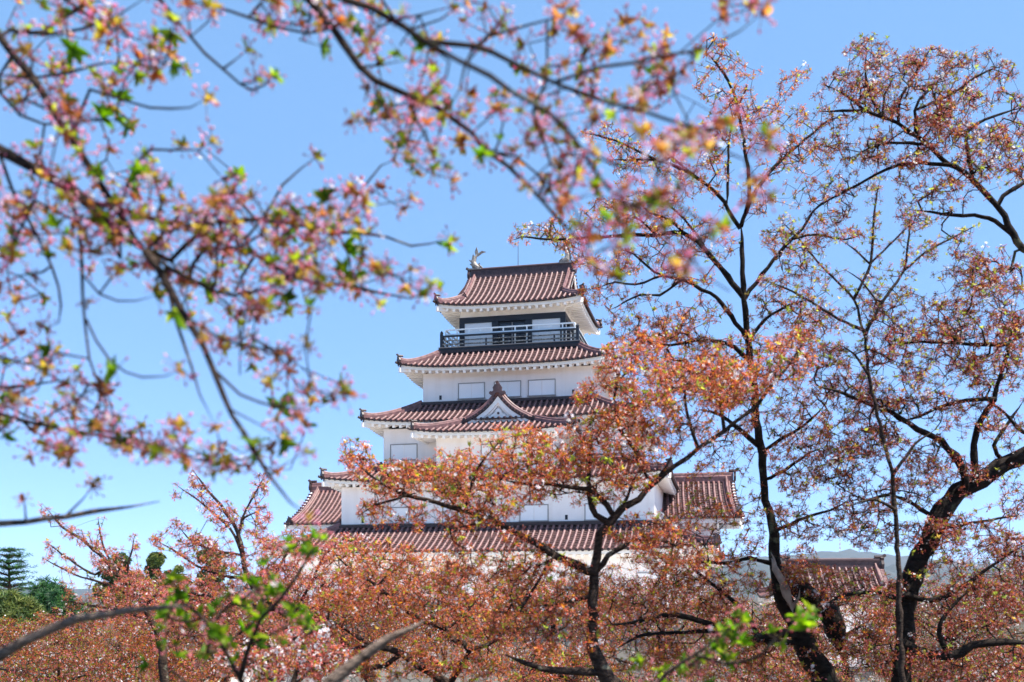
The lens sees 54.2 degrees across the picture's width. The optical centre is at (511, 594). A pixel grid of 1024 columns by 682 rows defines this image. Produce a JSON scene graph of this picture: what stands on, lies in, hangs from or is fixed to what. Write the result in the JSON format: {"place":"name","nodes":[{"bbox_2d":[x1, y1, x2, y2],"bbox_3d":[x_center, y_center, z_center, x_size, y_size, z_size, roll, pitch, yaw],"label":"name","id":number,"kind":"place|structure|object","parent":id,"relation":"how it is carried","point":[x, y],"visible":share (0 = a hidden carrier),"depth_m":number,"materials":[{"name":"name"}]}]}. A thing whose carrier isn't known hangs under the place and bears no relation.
{"place":"outdoors","nodes":[
{"label":"outdoors","id":0,"kind":"place"},
{"bbox_2d":[1,549,1022,596],"bbox_3d":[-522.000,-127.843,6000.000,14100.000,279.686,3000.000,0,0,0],"label":"hill","id":1,"kind":"structure","parent":0,"point":[889,559],"depth_m":5500.55,"materials":[{"name":"green plant"}]},
{"bbox_2d":[0,597,1023,681],"bbox_3d":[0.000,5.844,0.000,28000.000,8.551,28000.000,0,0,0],"label":"ground","id":2,"kind":"structure","parent":0,"point":[751,599],"depth_m":281.12,"materials":[{"name":"green plant"}]},
{"bbox_2d":[0,547,37,662],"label":"pine tree","id":3,"kind":"object","parent":2,"relation":"on","point":[8,579],"visible":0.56,"depth_m":59.89,"materials":[{"name":"green plant"}]},
{"bbox_2d":[0,586,50,673],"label":"evergreen tree","id":4,"kind":"object","parent":2,"relation":"on","point":[16,606],"visible":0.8,"depth_m":47.68,"materials":[{"name":"green plant"}]},
{"bbox_2d":[0,614,114,681],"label":"cherry tree","id":5,"kind":"object","parent":2,"relation":"on","point":[50,644],"visible":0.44,"depth_m":23.79,"materials":[{"name":"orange plant"}]},
{"bbox_2d":[24,574,100,671],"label":"evergreen tree","id":6,"kind":"object","parent":2,"relation":"on","point":[47,592],"visible":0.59,"depth_m":51.19,"materials":[{"name":"green plant"}]},
{"bbox_2d":[0,648,156,681],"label":"cherry tree","id":7,"kind":"object","parent":2,"relation":"on","point":[100,666],"visible":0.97,"depth_m":17.99,"materials":[{"name":"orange plant"}]},
{"bbox_2d":[34,502,190,681],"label":"cherry tree","id":8,"kind":"object","parent":2,"relation":"on","point":[127,580],"visible":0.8,"depth_m":14.95,"materials":[{"name":"pink plant"}]},
{"bbox_2d":[91,551,141,678],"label":"evergreen tree","id":9,"kind":"object","parent":2,"relation":"on","point":[109,578],"visible":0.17,"depth_m":108.99,"materials":[{"name":"green plant"}]},
{"bbox_2d":[40,621,210,681],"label":"cherry tree","id":10,"kind":"object","parent":2,"relation":"on","point":[113,642],"visible":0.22,"depth_m":25.57,"materials":[{"name":"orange plant"}]},
{"bbox_2d":[139,551,175,676],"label":"evergreen tree","id":11,"kind":"object","parent":2,"relation":"on","point":[155,561],"visible":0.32,"depth_m":109.44,"materials":[{"name":"green plant"}]},
{"bbox_2d":[108,575,230,681],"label":"cherry tree","id":12,"kind":"object","parent":2,"relation":"on","point":[125,629],"visible":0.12,"depth_m":22.86,"materials":[{"name":"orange plant"}]},
{"bbox_2d":[173,564,191,657],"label":"evergreen tree","id":13,"kind":"object","parent":2,"relation":"on","point":[179,569],"visible":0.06,"depth_m":111.72,"materials":[{"name":"green plant"}]},
{"bbox_2d":[136,596,288,681],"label":"cherry tree","id":14,"kind":"object","parent":2,"relation":"on","point":[212,667],"visible":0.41,"depth_m":20.65,"materials":[{"name":"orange plant"}]},
{"bbox_2d":[195,549,231,681],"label":"evergreen tree","id":15,"kind":"object","parent":2,"relation":"on","point":[199,575],"visible":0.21,"depth_m":114.38,"materials":[{"name":"green plant"}]},
{"bbox_2d":[0,0,461,661],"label":"cherry tree","id":16,"kind":"object","parent":2,"relation":"on","point":[308,270],"visible":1,"depth_m":2.70,"materials":[{"name":"pink plant"}]},
{"bbox_2d":[139,467,394,681],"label":"cherry tree","id":17,"kind":"object","parent":2,"relation":"on","point":[209,598],"visible":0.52,"depth_m":12.79,"materials":[{"name":"pink plant"}]},
{"bbox_2d":[213,614,353,681],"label":"cherry tree","id":18,"kind":"object","parent":2,"relation":"on","point":[317,664],"visible":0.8,"depth_m":8.33,"materials":[{"name":"pink plant"}]},
{"bbox_2d":[236,567,407,681],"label":"cherry tree","id":19,"kind":"object","parent":2,"relation":"on","point":[367,626],"visible":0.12,"depth_m":22.83,"materials":[{"name":"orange plant"}]},
{"bbox_2d":[271,537,570,681],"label":"cherry tree","id":20,"kind":"object","parent":2,"relation":"on","point":[413,561],"visible":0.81,"depth_m":10.80,"materials":[{"name":"orange plant"}]},
{"bbox_2d":[348,569,512,681],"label":"cherry tree","id":21,"kind":"object","parent":2,"relation":"on","point":[429,633],"visible":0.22,"depth_m":25.07,"materials":[{"name":"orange plant"}]},
{"bbox_2d":[171,0,785,293],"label":"cherry tree","id":22,"kind":"object","parent":2,"relation":"on","point":[655,197],"visible":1,"depth_m":2.50,"materials":[{"name":"pink plant"}]},
{"bbox_2d":[138,522,822,681],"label":"cherry tree","id":23,"kind":"object","parent":2,"relation":"on","point":[341,673],"visible":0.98,"depth_m":3.47,"materials":[{"name":"green plant"}]},
{"bbox_2d":[249,245,744,681],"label":"castle keep","id":24,"kind":"structure","parent":2,"relation":"on","point":[521,352],"depth_m":75.20,"materials":[{"name":"paint"}]},
{"bbox_2d":[316,574,342,590],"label":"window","id":25,"kind":"structure","parent":24,"relation":"in","point":[329,574],"depth_m":72.16,"materials":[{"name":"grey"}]},
{"bbox_2d":[382,507,409,523],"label":"window","id":26,"kind":"structure","parent":24,"relation":"in","point":[401,510],"depth_m":73.65,"materials":[{"name":"grey"}]},
{"bbox_2d":[390,443,416,460],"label":"window","id":27,"kind":"structure","parent":24,"relation":"in","point":[400,451],"depth_m":75.87,"materials":[{"name":"grey"}]},
{"bbox_2d":[440,573,467,590],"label":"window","id":28,"kind":"structure","parent":24,"relation":"in","point":[465,589],"depth_m":70.02,"materials":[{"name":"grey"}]},
{"bbox_2d":[442,506,470,522],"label":"window","id":29,"kind":"structure","parent":24,"relation":"in","point":[443,508],"depth_m":72.83,"materials":[{"name":"grey"}]},
{"bbox_2d":[457,382,484,399],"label":"window","id":30,"kind":"structure","parent":24,"relation":"in","point":[478,388],"depth_m":76.97,"materials":[{"name":"grey"}]},
{"bbox_2d":[494,380,521,397],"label":"window","id":31,"kind":"structure","parent":24,"relation":"in","point":[514,388],"depth_m":76.28,"materials":[{"name":"grey"}]},
{"bbox_2d":[499,321,524,343],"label":"door","id":32,"kind":"structure","parent":24,"relation":"in","point":[511,323],"depth_m":78.57,"materials":[{"name":"black paint"}]},
{"bbox_2d":[519,504,548,521],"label":"window","id":33,"kind":"structure","parent":24,"relation":"in","point":[541,513],"depth_m":71.43,"materials":[{"name":"grey"}]},
{"bbox_2d":[527,379,555,396],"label":"window","id":34,"kind":"structure","parent":24,"relation":"in","point":[539,387],"depth_m":75.78,"materials":[{"name":"grey"}]},
{"bbox_2d":[579,573,607,590],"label":"window","id":35,"kind":"structure","parent":24,"relation":"in","point":[606,573],"depth_m":67.90,"materials":[{"name":"grey"}]},
{"bbox_2d":[584,503,613,520],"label":"window","id":36,"kind":"structure","parent":24,"relation":"in","point":[588,516],"depth_m":70.48,"materials":[{"name":"grey"}]},
{"bbox_2d":[587,437,614,454],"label":"window","id":37,"kind":"structure","parent":24,"relation":"in","point":[597,450],"depth_m":72.63,"materials":[{"name":"grey"}]},
{"bbox_2d":[637,572,666,587],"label":"window","id":38,"kind":"structure","parent":24,"relation":"in","point":[641,574],"depth_m":67.22,"materials":[{"name":"grey"}]},
{"bbox_2d":[467,574,625,681],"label":"cherry tree","id":39,"kind":"object","parent":2,"relation":"on","point":[545,588],"visible":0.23,"depth_m":22.05,"materials":[{"name":"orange plant"}]},
{"bbox_2d":[499,649,649,681],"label":"cherry tree","id":40,"kind":"object","parent":2,"relation":"on","point":[577,659],"visible":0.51,"depth_m":15.88,"materials":[{"name":"orange plant"}]},
{"bbox_2d":[337,326,820,681],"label":"cherry tree","id":41,"kind":"object","parent":2,"relation":"on","point":[461,493],"visible":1,"depth_m":8.81,"materials":[{"name":"orange plant"}]},
{"bbox_2d":[567,571,748,681],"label":"cherry tree","id":42,"kind":"object","parent":2,"relation":"on","point":[667,637],"visible":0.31,"depth_m":24.11,"materials":[{"name":"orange plant"}]},
{"bbox_2d":[507,32,892,681],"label":"cherry tree","id":43,"kind":"object","parent":2,"relation":"on","point":[787,586],"visible":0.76,"depth_m":12.85,"materials":[{"name":"orange plant"}]},
{"bbox_2d":[677,593,825,681],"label":"cherry tree","id":44,"kind":"object","parent":2,"relation":"on","point":[699,643],"visible":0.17,"depth_m":20.09,"materials":[{"name":"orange plant"}]},
{"bbox_2d":[705,648,861,681],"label":"cherry tree","id":45,"kind":"object","parent":2,"relation":"on","point":[801,677],"visible":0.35,"depth_m":16.33,"materials":[{"name":"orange plant"}]},
{"bbox_2d":[755,554,894,681],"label":"corridor turret","id":46,"kind":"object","parent":2,"relation":"on","point":[876,563],"visible":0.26,"depth_m":69.37,"materials":[{"name":"white paint"}]},
{"bbox_2d":[766,585,937,681],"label":"cherry tree","id":47,"kind":"object","parent":2,"relation":"on","point":[867,607],"visible":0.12,"depth_m":21.81,"materials":[{"name":"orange plant"}]},
{"bbox_2d":[755,176,980,681],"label":"cherry tree","id":48,"kind":"object","parent":2,"relation":"on","point":[893,507],"visible":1,"depth_m":11.00,"materials":[{"name":"brown plant"}]},
{"bbox_2d":[796,32,1023,681],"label":"cherry tree","id":49,"kind":"object","parent":2,"relation":"on","point":[937,525],"visible":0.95,"depth_m":11.80,"materials":[{"name":"orange plant"}]},
{"bbox_2d":[863,576,1023,681],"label":"cherry tree","id":50,"kind":"object","parent":2,"relation":"on","point":[949,635],"visible":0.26,"depth_m":19.76,"materials":[{"name":"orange plant"}]},
{"bbox_2d":[911,648,1023,681],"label":"cherry tree","id":51,"kind":"object","parent":2,"relation":"on","point":[981,657],"visible":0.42,"depth_m":16.84,"materials":[{"name":"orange plant"}]},
{"bbox_2d":[972,540,1023,680],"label":"cherry tree","id":52,"kind":"object","parent":2,"relation":"on","point":[1014,633],"visible":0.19,"depth_m":23.06,"materials":[{"name":"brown plant"}]},
{"bbox_2d":[0,0,1023,588],"label":"sky","id":53,"kind":"structure","parent":0,"point":[268,132],"materials":[{"name":"blue"}]},
{"bbox_2d":[706,564,1022,597],"bbox_3d":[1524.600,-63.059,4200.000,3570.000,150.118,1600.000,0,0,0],"label":"hill","id":54,"kind":"structure","parent":0,"point":[891,570],"depth_m":3811.30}
]}

